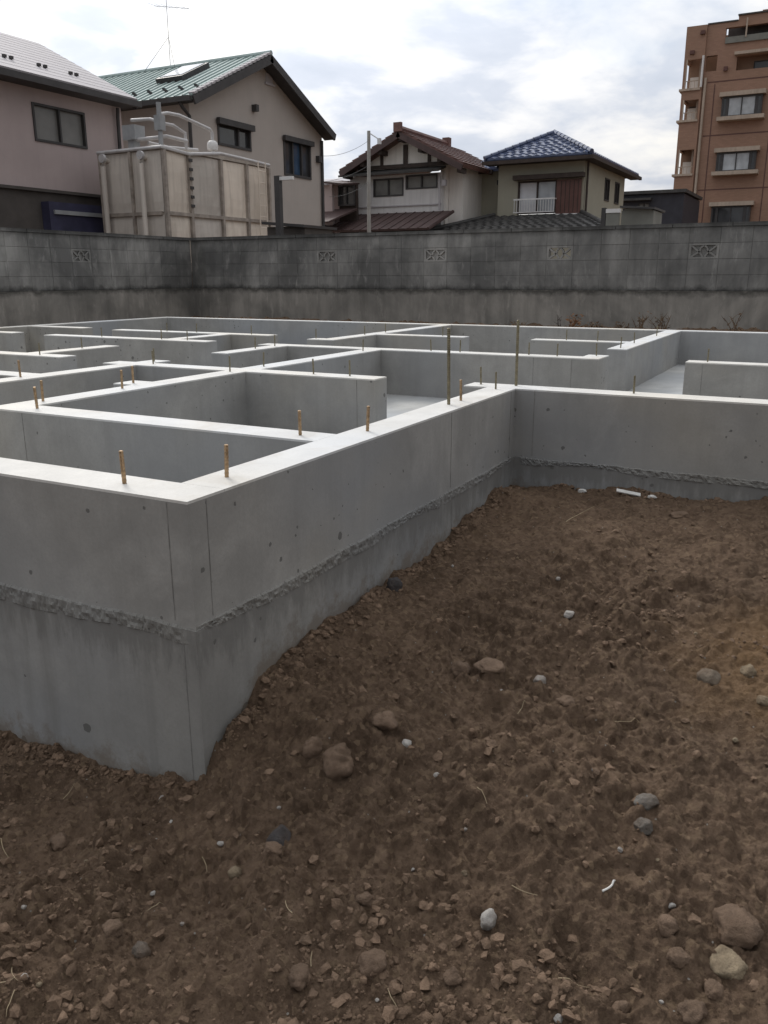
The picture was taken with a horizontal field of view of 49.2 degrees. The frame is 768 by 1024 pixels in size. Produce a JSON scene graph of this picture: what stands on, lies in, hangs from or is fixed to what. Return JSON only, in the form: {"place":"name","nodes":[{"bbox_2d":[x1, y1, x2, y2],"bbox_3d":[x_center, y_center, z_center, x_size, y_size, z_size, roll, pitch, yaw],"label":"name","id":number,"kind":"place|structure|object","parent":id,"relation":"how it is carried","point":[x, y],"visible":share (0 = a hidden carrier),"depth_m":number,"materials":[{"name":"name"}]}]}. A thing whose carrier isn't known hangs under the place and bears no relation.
{"place":"outdoors","nodes":[
{"label":"outdoors","id":0,"kind":"place"},
{"bbox_2d":[149,316,235,317],"bbox_3d":[-5.028,-2.358,10.965,1.155,0.085,9.065,8,18,27],"label":"earth strip","id":1,"kind":"object","parent":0,"point":[204,317],"visible":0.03,"depth_m":14.63,"materials":[{"name":"brown soil"}]},
{"bbox_2d":[0,484,767,1023],"bbox_3d":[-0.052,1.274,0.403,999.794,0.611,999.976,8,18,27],"label":"ground","id":2,"kind":"structure","parent":0,"point":[516,630],"depth_m":2.25,"materials":[{"name":"brown soil"}]},
{"bbox_2d":[49,832,68,851],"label":"earth clod","id":3,"kind":"object","parent":2,"relation":"on","point":[59,841],"visible":0.97,"depth_m":2.35,"materials":[{"name":"brown soil"}]},
{"bbox_2d":[0,32,141,232],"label":"mauve house","id":4,"kind":"structure","parent":2,"relation":"on","point":[60,122],"depth_m":17.39,"materials":[{"name":"grey paint"}]},
{"bbox_2d":[31,102,87,148],"bbox_3d":[-6.765,-8.032,17.472,0.100,0.720,1.370,8,18,27],"label":"window","id":5,"kind":"structure","parent":4,"relation":"in","point":[51,124],"depth_m":17.46,"materials":[{"name":"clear glass"}]},
{"bbox_2d":[0,227,194,326],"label":"block wall","id":6,"kind":"structure","parent":2,"relation":"on","point":[52,276],"depth_m":12.80,"materials":[{"name":"concrete"}]},
{"bbox_2d":[102,919,123,938],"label":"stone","id":7,"kind":"object","parent":2,"relation":"on","point":[113,927],"visible":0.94,"depth_m":1.89,"materials":[{"name":"brown stone"}]},
{"bbox_2d":[132,941,150,958],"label":"stone","id":8,"kind":"object","parent":2,"relation":"on","point":[140,949],"visible":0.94,"depth_m":1.86,"materials":[{"name":"grey stone"}]},
{"bbox_2d":[96,102,272,285],"bbox_3d":[-4.356,-6.572,19.019,1.885,4.360,3.885,8,18,27],"label":"water tank","id":9,"kind":"object","parent":2,"relation":"on","point":[160,188],"visible":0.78,"depth_m":17.64,"materials":[{"name":"beige metal"}]},
{"bbox_2d":[98,50,335,226],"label":"green roofed house","id":10,"kind":"structure","parent":2,"relation":"on","point":[258,106],"depth_m":23.05,"materials":[{"name":"grey paint"}]},
{"bbox_2d":[143,0,191,72],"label":"roof antenna","id":11,"kind":"object","parent":10,"relation":"on","point":[164,6],"visible":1,"depth_m":23.89,"materials":[{"name":"metal"}]},
{"bbox_2d":[217,124,251,151],"bbox_3d":[-4.014,-10.052,22.407,0.100,0.620,1.430,8,18,27],"label":"window","id":12,"kind":"structure","parent":10,"relation":"in","point":[228,136],"depth_m":22.47,"materials":[{"name":"grey glass"}]},
{"bbox_2d":[283,140,311,179],"bbox_3d":[-2.603,-10.541,25.032,0.100,1.050,1.450,8,18,27],"label":"window","id":13,"kind":"structure","parent":10,"relation":"in","point":[297,157],"depth_m":25.11,"materials":[{"name":"blue glass"}]},
{"bbox_2d":[217,841,223,845],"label":"pebble","id":14,"kind":"object","parent":2,"relation":"on","point":[220,843],"visible":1,"depth_m":2.22,"materials":[{"name":"grey stone"}]},
{"bbox_2d":[228,866,241,878],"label":"stone","id":15,"kind":"object","parent":2,"relation":"on","point":[234,871],"visible":0.97,"depth_m":2.07,"materials":[{"name":"brown stone"}]},
{"bbox_2d":[262,841,281,856],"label":"earth clod","id":16,"kind":"object","parent":2,"relation":"on","point":[273,848],"visible":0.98,"depth_m":2.10,"materials":[{"name":"brown soil"}]},
{"bbox_2d":[266,824,290,845],"bbox_3d":[-0.274,0.858,2.198,0.065,0.084,0.071,1,16,3],"label":"stone","id":17,"kind":"object","parent":2,"relation":"on","point":[280,834],"visible":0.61,"depth_m":2.18,"materials":[{"name":"grey stone"}]},
{"bbox_2d":[274,175,293,234],"bbox_3d":[-1.804,-4.904,15.488,0.380,2.450,0.100,8,18,27],"label":"dark post","id":18,"kind":"object","parent":2,"relation":"on","point":[278,195],"visible":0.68,"depth_m":15.30,"materials":[{"name":"grey metal"}]},
{"bbox_2d":[288,963,309,991],"bbox_3d":[-0.183,0.999,1.806,0.054,0.043,0.062,8,18,27],"label":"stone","id":19,"kind":"object","parent":2,"relation":"on","point":[299,973],"visible":0.97,"depth_m":1.79,"materials":[{"name":"brown stone"}]},
{"bbox_2d":[262,222,336,234],"bbox_3d":[-1.626,-4.698,16.506,0.954,1.900,1.200,8,18,27],"label":"dark hut","id":20,"kind":"object","parent":2,"relation":"on","point":[295,229],"visible":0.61,"depth_m":15.87,"materials":[{"name":"grey metal"}]},
{"bbox_2d":[302,736,321,758],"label":"rock","id":21,"kind":"object","parent":2,"relation":"on","point":[312,747],"visible":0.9,"depth_m":2.44,"materials":[{"name":"brown stone"}]},
{"bbox_2d":[322,742,353,780],"bbox_3d":[-0.131,0.722,2.399,0.090,0.124,0.116,-2,16,-7],"label":"rock","id":22,"kind":"object","parent":2,"relation":"on","point":[338,764],"visible":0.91,"depth_m":2.36,"materials":[{"name":"brown stone"}]},
{"bbox_2d":[324,178,359,232],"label":"narrow house","id":23,"kind":"structure","parent":2,"relation":"on","point":[344,208],"depth_m":30.39,"materials":[{"name":"grey paint"}]},
{"bbox_2d":[338,185,354,205],"bbox_3d":[-1.360,-11.476,30.405,0.670,0.710,0.100,8,18,27],"label":"window","id":24,"kind":"structure","parent":23,"relation":"in","point":[348,199],"depth_m":30.41,"materials":[{"name":"black glass"}]},
{"bbox_2d":[354,891,371,905],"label":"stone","id":25,"kind":"object","parent":2,"relation":"on","point":[365,898],"visible":0.99,"depth_m":1.95,"materials":[{"name":"brown stone"}]},
{"bbox_2d":[357,948,386,979],"bbox_3d":[-0.024,0.984,1.812,0.065,0.063,0.061,-3,16,-12],"label":"earth clod","id":26,"kind":"object","parent":2,"relation":"on","point":[372,960],"visible":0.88,"depth_m":1.80,"materials":[{"name":"brown soil"}]},
{"bbox_2d":[367,131,380,231],"bbox_3d":[-0.339,-9.784,28.004,0.535,5.450,0.143,8,18,27],"label":"utility pole","id":27,"kind":"object","parent":2,"relation":"on","point":[369,182],"visible":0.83,"depth_m":27.70,"materials":[{"name":"concrete"}]},
{"bbox_2d":[0,317,767,781],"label":"house foundation","id":28,"kind":"object","parent":2,"relation":"on","point":[204,523],"visible":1,"depth_m":3.62,"materials":[{"name":"concrete"}]},
{"bbox_2d":[0,483,767,1023],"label":"soil crumbs","id":29,"kind":"object","parent":2,"relation":"on","point":[394,987],"visible":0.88,"depth_m":1.96,"materials":[{"name":"brown soil"}]},
{"bbox_2d":[371,710,398,730],"bbox_3d":[0.004,0.620,2.480,0.085,0.051,0.078,8,18,27],"label":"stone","id":30,"kind":"object","parent":2,"relation":"on","point":[385,720],"visible":1,"depth_m":2.46,"materials":[{"name":"brown stone"}]},
{"bbox_2d":[386,577,402,591],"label":"stone","id":31,"kind":"object","parent":2,"relation":"on","point":[395,583],"visible":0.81,"depth_m":3.36,"materials":[{"name":"stone"}]},
{"bbox_2d":[402,739,411,747],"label":"stone","id":32,"kind":"object","parent":2,"relation":"on","point":[406,743],"visible":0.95,"depth_m":2.44,"materials":[{"name":"white stone"}]},
{"bbox_2d":[325,122,492,233],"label":"gabled house","id":33,"kind":"structure","parent":2,"relation":"on","point":[410,191],"depth_m":30.16,"materials":[{"name":"white paint"}]},
{"bbox_2d":[373,177,403,196],"bbox_3d":[0.170,-11.875,30.684,1.240,0.620,0.100,8,18,27],"label":"window","id":34,"kind":"structure","parent":33,"relation":"in","point":[386,187],"depth_m":30.69,"materials":[{"name":"grey glass"}]},
{"bbox_2d":[405,173,437,189],"bbox_3d":[1.353,-11.833,30.044,1.260,0.480,0.100,8,18,27],"label":"window","id":35,"kind":"structure","parent":33,"relation":"in","point":[422,181],"depth_m":30.05,"materials":[{"name":"grey glass"}]},
{"bbox_2d":[443,966,462,986],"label":"earth clod","id":36,"kind":"object","parent":2,"relation":"on","point":[452,977],"visible":1,"depth_m":1.78,"materials":[{"name":"brown soil"}]},
{"bbox_2d":[450,661,470,676],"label":"earth clod","id":37,"kind":"object","parent":2,"relation":"on","point":[457,668],"visible":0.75,"depth_m":2.78,"materials":[{"name":"brown soil"}]},
{"bbox_2d":[461,870,467,876],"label":"pebble","id":38,"kind":"object","parent":2,"relation":"on","point":[464,873],"visible":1,"depth_m":2.02,"materials":[{"name":"beige stone"}]},
{"bbox_2d":[190,221,767,329],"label":"block wall","id":39,"kind":"structure","parent":2,"relation":"on","point":[698,275],"depth_m":12.21,"materials":[{"name":"concrete"}]},
{"bbox_2d":[480,908,496,930],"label":"stone","id":40,"kind":"object","parent":2,"relation":"on","point":[488,918],"visible":1,"depth_m":1.87,"materials":[{"name":"white stone"}]},
{"bbox_2d":[473,657,505,672],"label":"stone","id":41,"kind":"object","parent":2,"relation":"on","point":[487,665],"visible":1,"depth_m":2.77,"materials":[{"name":"brown stone"}]},
{"bbox_2d":[430,129,641,258],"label":"blue roofed house","id":42,"kind":"structure","parent":2,"relation":"on","point":[566,180],"depth_m":29.60,"materials":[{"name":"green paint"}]},
{"bbox_2d":[517,179,556,213],"bbox_3d":[5.439,-11.171,29.761,1.420,1.100,0.110,8,18,27],"label":"window","id":43,"kind":"structure","parent":42,"relation":"in","point":[540,188],"depth_m":29.77,"materials":[{"name":"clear glass"}]},
{"bbox_2d":[604,178,609,201],"bbox_3d":[8.384,-12.155,31.642,0.100,0.800,0.700,8,18,27],"label":"window","id":44,"kind":"structure","parent":42,"relation":"in","point":[607,181],"depth_m":31.67,"materials":[{"name":"black glass"}]},
{"bbox_2d":[614,182,619,204],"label":"window","id":45,"kind":"structure","parent":42,"relation":"in","point":[617,185],"depth_m":33.03,"materials":[{"name":"black glass"}]},
{"bbox_2d":[533,675,545,683],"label":"stone","id":46,"kind":"object","parent":2,"relation":"on","point":[537,678],"visible":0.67,"depth_m":2.80,"materials":[{"name":"white stone"}]},
{"bbox_2d":[553,1013,562,1023],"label":"stone","id":47,"kind":"object","parent":2,"relation":"on","point":[558,1016],"visible":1,"depth_m":1.65,"materials":[{"name":"grey stone"}]},
{"bbox_2d":[556,695,574,706],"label":"earth clod","id":48,"kind":"object","parent":2,"relation":"on","point":[565,700],"visible":0.92,"depth_m":2.67,"materials":[{"name":"brown soil"}]},
{"bbox_2d":[564,610,573,618],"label":"stone","id":49,"kind":"object","parent":2,"relation":"on","point":[568,614],"visible":1,"depth_m":3.08,"materials":[{"name":"white stone"}]},
{"bbox_2d":[602,880,615,891],"bbox_3d":[0.519,0.858,1.929,0.051,0.012,0.009,-14,21,-40],"label":"stick","id":50,"kind":"object","parent":2,"relation":"on","point":[610,886],"visible":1,"depth_m":1.93,"materials":[{"name":"white plastic"}]},
{"bbox_2d":[601,208,620,225],"bbox_3d":[3.568,-3.946,13.386,0.290,1.720,0.100,8,18,27],"label":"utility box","id":51,"kind":"object","parent":2,"relation":"on","point":[610,217],"visible":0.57,"depth_m":13.16,"materials":[{"name":"white paint"}]},
{"bbox_2d":[612,1000,630,1013],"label":"earth clod","id":52,"kind":"object","parent":2,"relation":"on","point":[623,1006],"visible":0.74,"depth_m":1.69,"materials":[{"name":"brown soil"}]},
{"bbox_2d":[616,488,640,496],"bbox_3d":[1.271,-0.101,4.360,0.122,0.008,0.032,11,40,10],"label":"plastic strip","id":53,"kind":"object","parent":2,"relation":"on","point":[628,492],"visible":1,"depth_m":4.36,"materials":[{"name":"white plastic"}]},
{"bbox_2d":[620,206,664,224],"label":"garden shed","id":54,"kind":"structure","parent":2,"relation":"on","point":[636,215],"depth_m":13.29,"materials":[{"name":"grey metal"}]},
{"bbox_2d":[633,817,652,835],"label":"stone","id":55,"kind":"object","parent":2,"relation":"on","point":[644,825],"visible":0.97,"depth_m":2.05,"materials":[{"name":"grey stone"}]},
{"bbox_2d":[634,793,658,810],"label":"stone","id":56,"kind":"object","parent":2,"relation":"on","point":[648,801],"visible":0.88,"depth_m":2.11,"materials":[{"name":"grey stone"}]},
{"bbox_2d":[623,189,702,223],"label":"black house","id":57,"kind":"structure","parent":2,"relation":"on","point":[679,205],"depth_m":41.21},
{"bbox_2d":[638,202,649,206],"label":"window","id":58,"kind":"structure","parent":57,"relation":"in","point":[639,204],"depth_m":41.53,"materials":[{"name":"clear glass"}]},
{"bbox_2d":[657,914,678,936],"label":"earth clod","id":59,"kind":"object","parent":2,"relation":"on","point":[667,924],"visible":1,"depth_m":1.81,"materials":[{"name":"brown soil"}]},
{"bbox_2d":[668,903,675,908],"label":"pebble","id":60,"kind":"object","parent":2,"relation":"on","point":[671,905],"visible":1,"depth_m":1.87,"materials":[{"name":"grey stone"}]},
{"bbox_2d":[666,947,691,968],"bbox_3d":[0.618,0.937,1.761,0.046,0.038,0.048,-7,17,-23],"label":"earth clod","id":61,"kind":"object","parent":2,"relation":"on","point":[679,957],"visible":0.99,"depth_m":1.75,"materials":[{"name":"brown soil"}]},
{"bbox_2d":[669,511,689,518],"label":"earth clod","id":62,"kind":"object","parent":2,"relation":"on","point":[679,514],"visible":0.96,"depth_m":4.03,"materials":[{"name":"brown soil"}]},
{"bbox_2d":[677,999,707,1023],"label":"earth clod","id":63,"kind":"object","parent":2,"relation":"on","point":[690,1011],"visible":1,"depth_m":1.65,"materials":[{"name":"brown soil"}]},
{"bbox_2d":[697,668,720,685],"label":"stone","id":64,"kind":"object","parent":2,"relation":"on","point":[711,677],"visible":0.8,"depth_m":2.68,"materials":[{"name":"grey stone"}]},
{"bbox_2d":[704,979,723,1000],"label":"earth clod","id":65,"kind":"object","parent":2,"relation":"on","point":[714,989],"visible":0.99,"depth_m":1.69,"materials":[{"name":"brown soil"}]},
{"bbox_2d":[672,9,767,222],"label":"apartment building","id":66,"kind":"structure","parent":2,"relation":"on","point":[722,144],"depth_m":46.75,"materials":[{"name":"brown tile"}]},
{"bbox_2d":[710,205,751,221],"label":"window","id":67,"kind":"structure","parent":66,"relation":"in","point":[742,213],"depth_m":47.47,"materials":[{"name":"grey glass"}]},
{"bbox_2d":[715,150,757,170],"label":"window","id":68,"kind":"structure","parent":66,"relation":"in","point":[739,160],"depth_m":46.72,"materials":[{"name":"glass"}]},
{"bbox_2d":[721,93,763,116],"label":"window","id":69,"kind":"structure","parent":66,"relation":"in","point":[752,103],"depth_m":45.95,"materials":[{"name":"glass"}]},
{"bbox_2d":[753,60,767,68],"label":"window","id":70,"kind":"structure","parent":66,"relation":"in","point":[762,63],"depth_m":45.97,"materials":[{"name":"grey glass"}]},
{"bbox_2d":[709,944,747,979],"bbox_3d":[0.721,0.955,1.757,0.082,0.063,0.081,8,18,27],"label":"stone","id":71,"kind":"object","parent":2,"relation":"on","point":[726,962],"visible":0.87,"depth_m":1.74,"materials":[{"name":"beige stone"}]},
{"bbox_2d":[712,903,763,948],"bbox_3d":[0.764,0.896,1.819,0.111,0.068,0.105,8,18,27],"label":"earth clod","id":72,"kind":"object","parent":2,"relation":"on","point":[737,925],"visible":0.99,"depth_m":1.79,"materials":[{"name":"beige stone"}]},
{"bbox_2d":[740,664,756,677],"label":"stone","id":73,"kind":"object","parent":2,"relation":"on","point":[748,670],"visible":0.97,"depth_m":2.64,"materials":[{"name":"beige stone"}]},
{"bbox_2d":[756,695,767,705],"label":"stone","id":74,"kind":"object","parent":2,"relation":"on","point":[762,700],"visible":1,"depth_m":2.50,"materials":[{"name":"beige stone"}]},
{"bbox_2d":[0,0,767,214],"label":"sky","id":75,"kind":"structure","parent":0,"point":[486,76],"materials":[{"name":"white"}]},
{"bbox_2d":[237,316,767,331],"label":"earth strip","id":76,"kind":"object","parent":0,"point":[753,329],"visible":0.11,"depth_m":11.97,"materials":[{"name":"brown soil"}]},
{"bbox_2d":[504,321,527,325],"bbox_3d":[1.848,-2.604,11.687,0.283,0.118,0.267,8,18,27],"label":"dry weed","id":77,"kind":"object","parent":76,"relation":"on","point":[516,324],"visible":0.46,"depth_m":11.70,"materials":[{"name":"brown plant"}]},
{"bbox_2d":[566,313,583,326],"bbox_3d":[2.566,-2.570,11.338,0.359,0.234,0.268,17,23,46],"label":"dry weed","id":78,"kind":"object","parent":76,"relation":"on","point":[575,321],"visible":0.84,"depth_m":11.29,"materials":[{"name":"brown plant"}]},
{"bbox_2d":[586,321,602,327],"bbox_3d":[2.812,-2.484,11.214,0.249,0.136,0.236,8,18,27],"label":"dry weed","id":79,"kind":"object","parent":76,"relation":"on","point":[596,326],"visible":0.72,"depth_m":11.19,"materials":[{"name":"brown plant"}]},
{"bbox_2d":[613,321,629,328],"bbox_3d":[3.133,-2.443,11.050,0.229,0.142,0.214,8,18,27],"label":"dry weed","id":80,"kind":"object","parent":76,"relation":"on","point":[621,326],"visible":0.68,"depth_m":11.03,"materials":[{"name":"brown plant"}]},
{"bbox_2d":[632,311,651,328],"bbox_3d":[3.339,-2.486,10.945,0.278,0.279,0.262,0,16,1],"label":"dry weed","id":81,"kind":"object","parent":76,"relation":"on","point":[641,322],"visible":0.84,"depth_m":10.90,"materials":[{"name":"brown plant"}]},
{"bbox_2d":[649,315,670,328],"bbox_3d":[3.564,-2.443,10.815,0.269,0.267,0.244,8,18,27],"label":"dry weed","id":82,"kind":"object","parent":76,"relation":"on","point":[662,322],"visible":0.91,"depth_m":10.78,"materials":[{"name":"brown plant"}]},
{"bbox_2d":[722,311,743,330],"bbox_3d":[4.326,-2.355,10.424,0.260,0.303,0.188,8,18,27],"label":"dry weed","id":83,"kind":"object","parent":76,"relation":"on","point":[735,327],"visible":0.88,"depth_m":10.41,"materials":[{"name":"brown plant"}]}
]}

